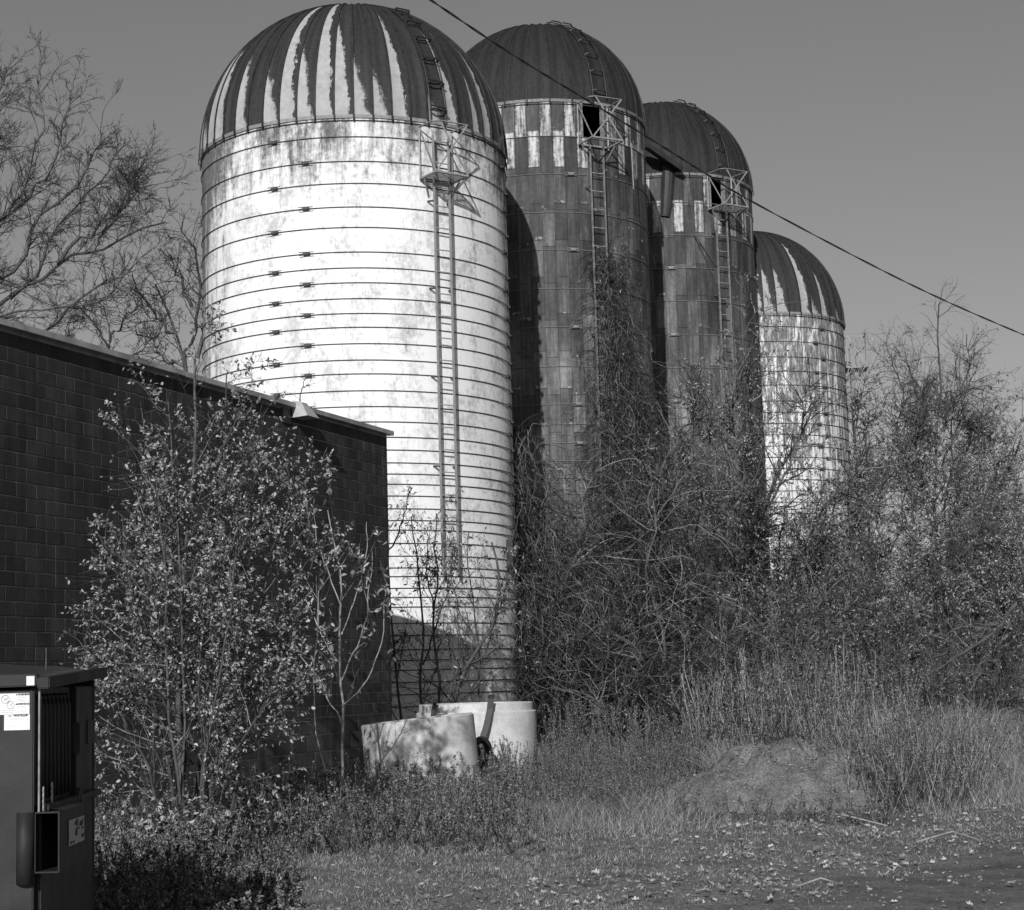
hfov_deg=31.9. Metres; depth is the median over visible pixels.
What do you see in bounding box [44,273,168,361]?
bare tree
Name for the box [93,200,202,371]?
bare tree
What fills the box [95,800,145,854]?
sucker clump
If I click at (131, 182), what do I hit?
bare tree
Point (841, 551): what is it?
young tree
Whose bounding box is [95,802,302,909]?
corner weeds
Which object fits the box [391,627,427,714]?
sapling
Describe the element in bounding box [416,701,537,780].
concrete pipe
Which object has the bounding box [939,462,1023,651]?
distant tree
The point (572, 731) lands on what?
shade weeds
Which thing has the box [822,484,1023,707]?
leafy tree
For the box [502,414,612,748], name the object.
dead vine
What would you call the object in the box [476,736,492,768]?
tyre scrap
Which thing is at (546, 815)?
long grass
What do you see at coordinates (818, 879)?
stick
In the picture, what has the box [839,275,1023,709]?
bare tree
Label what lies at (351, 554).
sapling
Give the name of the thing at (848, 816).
stick
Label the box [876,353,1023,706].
leafy tree
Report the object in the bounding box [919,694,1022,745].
grass tuft
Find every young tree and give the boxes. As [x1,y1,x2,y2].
[594,265,814,716]
[670,524,931,731]
[681,346,907,719]
[717,447,887,721]
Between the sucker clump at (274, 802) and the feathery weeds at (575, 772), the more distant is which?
the feathery weeds at (575, 772)
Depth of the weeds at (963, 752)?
19.90 m
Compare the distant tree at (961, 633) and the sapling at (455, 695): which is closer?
the sapling at (455, 695)
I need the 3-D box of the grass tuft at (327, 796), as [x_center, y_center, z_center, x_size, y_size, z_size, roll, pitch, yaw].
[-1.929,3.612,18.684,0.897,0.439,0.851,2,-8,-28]
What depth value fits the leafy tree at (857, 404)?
46.26 m
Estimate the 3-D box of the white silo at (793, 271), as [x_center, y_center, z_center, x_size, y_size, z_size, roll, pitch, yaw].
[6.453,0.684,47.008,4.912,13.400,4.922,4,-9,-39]
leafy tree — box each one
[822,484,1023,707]
[827,419,1023,700]
[834,338,958,693]
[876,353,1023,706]
[934,414,1023,707]
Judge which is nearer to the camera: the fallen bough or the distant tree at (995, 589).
the fallen bough
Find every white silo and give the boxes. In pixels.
[198,3,521,720]
[753,231,868,712]
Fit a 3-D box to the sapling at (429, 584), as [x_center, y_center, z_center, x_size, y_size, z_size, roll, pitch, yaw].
[-1.139,2.616,26.875,1.980,4.310,2.351,5,-9,-42]
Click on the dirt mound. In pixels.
(782, 767)
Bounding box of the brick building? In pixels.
[0,318,393,834]
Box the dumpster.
[0,648,106,909]
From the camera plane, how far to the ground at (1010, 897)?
13.98 m
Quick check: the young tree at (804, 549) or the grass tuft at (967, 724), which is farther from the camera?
the young tree at (804, 549)
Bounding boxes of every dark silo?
[466,20,666,739]
[643,99,773,724]
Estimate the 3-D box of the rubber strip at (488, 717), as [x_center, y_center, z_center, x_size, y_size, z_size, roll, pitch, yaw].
[-0.318,3.604,23.926,0.204,0.801,0.562,-5,-8,24]
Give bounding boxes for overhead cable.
[429,0,1023,334]
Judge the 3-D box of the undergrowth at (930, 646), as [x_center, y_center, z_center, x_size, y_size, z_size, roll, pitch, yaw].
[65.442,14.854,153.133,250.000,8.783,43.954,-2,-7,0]
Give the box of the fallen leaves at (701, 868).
[163,804,1023,909]
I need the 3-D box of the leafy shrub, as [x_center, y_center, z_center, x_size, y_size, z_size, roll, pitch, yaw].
[-2.745,1.007,15.573,2.653,4.896,2.563,-2,-7,0]
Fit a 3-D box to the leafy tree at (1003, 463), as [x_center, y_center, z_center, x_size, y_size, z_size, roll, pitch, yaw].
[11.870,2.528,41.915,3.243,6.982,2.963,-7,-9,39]
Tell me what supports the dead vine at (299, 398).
on the brick building
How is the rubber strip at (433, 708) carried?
attached to the concrete pipe at (513, 721)
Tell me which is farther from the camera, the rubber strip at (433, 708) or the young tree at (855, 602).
the young tree at (855, 602)
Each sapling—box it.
[287,477,400,790]
[388,480,471,704]
[388,487,419,719]
[391,485,526,715]
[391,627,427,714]
[395,533,534,702]
[426,508,537,701]
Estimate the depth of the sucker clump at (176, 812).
14.75 m
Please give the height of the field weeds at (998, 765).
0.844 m
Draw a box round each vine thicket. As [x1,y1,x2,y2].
[490,390,796,751]
[506,561,806,761]
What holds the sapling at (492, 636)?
on the ground at (1010, 897)
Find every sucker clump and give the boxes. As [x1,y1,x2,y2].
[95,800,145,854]
[111,797,197,849]
[140,793,224,846]
[181,798,234,856]
[223,778,290,850]
[269,786,314,841]
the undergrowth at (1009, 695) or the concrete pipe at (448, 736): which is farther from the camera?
the undergrowth at (1009, 695)
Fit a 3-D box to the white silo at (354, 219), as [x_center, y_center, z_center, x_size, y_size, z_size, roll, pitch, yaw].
[-2.802,-1.254,32.642,5.710,14.240,5.807,-2,-7,0]
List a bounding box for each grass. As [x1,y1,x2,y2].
[95,705,1023,880]
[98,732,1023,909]
[224,709,1022,848]
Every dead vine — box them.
[283,364,321,401]
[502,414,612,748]
[516,207,743,740]
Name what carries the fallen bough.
attached to the young tree at (855, 602)
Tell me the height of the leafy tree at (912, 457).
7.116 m
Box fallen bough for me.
[861,602,1017,692]
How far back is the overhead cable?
19.73 m
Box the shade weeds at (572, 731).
[540,684,750,770]
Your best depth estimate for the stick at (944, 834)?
15.59 m
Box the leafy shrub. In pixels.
[57,299,354,846]
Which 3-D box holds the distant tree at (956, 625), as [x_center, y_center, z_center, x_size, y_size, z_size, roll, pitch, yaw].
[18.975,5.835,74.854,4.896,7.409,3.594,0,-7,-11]
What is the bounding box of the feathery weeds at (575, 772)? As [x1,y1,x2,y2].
[479,725,737,821]
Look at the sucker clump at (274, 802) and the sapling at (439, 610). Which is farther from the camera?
the sapling at (439, 610)
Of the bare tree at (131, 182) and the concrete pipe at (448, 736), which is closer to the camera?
the concrete pipe at (448, 736)
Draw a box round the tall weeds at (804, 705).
[665,628,931,767]
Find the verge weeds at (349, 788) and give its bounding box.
[95,740,533,859]
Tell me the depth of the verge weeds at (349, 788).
16.44 m
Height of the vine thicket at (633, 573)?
7.493 m
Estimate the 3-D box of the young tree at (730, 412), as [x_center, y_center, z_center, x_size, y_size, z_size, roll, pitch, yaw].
[3.774,0.780,35.294,4.412,9.429,2.525,-2,-7,0]
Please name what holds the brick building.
on the ground at (1010, 897)
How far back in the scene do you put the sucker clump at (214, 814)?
14.99 m
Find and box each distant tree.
[899,512,1021,683]
[905,480,1023,689]
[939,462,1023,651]
[947,448,1023,685]
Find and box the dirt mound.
[657,737,928,812]
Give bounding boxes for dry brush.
[787,679,1020,815]
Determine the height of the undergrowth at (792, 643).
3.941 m
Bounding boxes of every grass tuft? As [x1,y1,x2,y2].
[285,781,359,815]
[687,736,755,769]
[737,715,827,749]
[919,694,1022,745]
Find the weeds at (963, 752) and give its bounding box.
[692,705,1017,806]
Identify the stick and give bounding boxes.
[797,877,846,886]
[809,814,887,825]
[916,831,980,842]
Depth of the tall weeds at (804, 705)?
25.84 m
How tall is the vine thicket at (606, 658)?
3.528 m
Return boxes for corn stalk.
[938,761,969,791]
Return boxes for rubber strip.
[431,698,437,715]
[477,694,494,755]
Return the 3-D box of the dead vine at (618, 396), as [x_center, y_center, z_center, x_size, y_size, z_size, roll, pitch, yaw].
[1.712,0.678,36.033,7.186,11.419,4.202,2,-8,-24]
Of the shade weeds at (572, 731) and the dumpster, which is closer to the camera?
the dumpster
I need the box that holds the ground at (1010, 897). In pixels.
[115,669,1023,909]
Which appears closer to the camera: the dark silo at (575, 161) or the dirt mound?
the dirt mound
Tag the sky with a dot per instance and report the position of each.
(891, 132)
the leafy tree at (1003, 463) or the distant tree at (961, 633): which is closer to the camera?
the leafy tree at (1003, 463)
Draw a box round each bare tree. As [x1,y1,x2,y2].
[0,23,197,348]
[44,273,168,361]
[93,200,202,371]
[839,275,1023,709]
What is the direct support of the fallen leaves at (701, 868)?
on the ground at (1010, 897)
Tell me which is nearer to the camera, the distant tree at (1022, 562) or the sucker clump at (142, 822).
the sucker clump at (142, 822)
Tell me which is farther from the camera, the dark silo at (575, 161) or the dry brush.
the dark silo at (575, 161)
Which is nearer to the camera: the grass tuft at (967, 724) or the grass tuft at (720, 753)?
the grass tuft at (720, 753)
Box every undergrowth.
[519,567,891,742]
[792,559,1023,729]
[860,607,1023,670]
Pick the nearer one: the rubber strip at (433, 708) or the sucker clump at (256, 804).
the sucker clump at (256, 804)
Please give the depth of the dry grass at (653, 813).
17.38 m
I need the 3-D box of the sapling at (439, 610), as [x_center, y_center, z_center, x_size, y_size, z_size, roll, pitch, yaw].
[-1.829,2.526,26.778,2.497,4.531,1.621,-2,-7,0]
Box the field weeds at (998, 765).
[691,702,1023,793]
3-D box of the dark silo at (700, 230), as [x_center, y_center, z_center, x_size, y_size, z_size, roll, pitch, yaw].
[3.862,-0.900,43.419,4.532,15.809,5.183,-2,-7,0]
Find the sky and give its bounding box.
[0,0,1023,625]
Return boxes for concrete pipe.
[361,712,480,796]
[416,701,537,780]

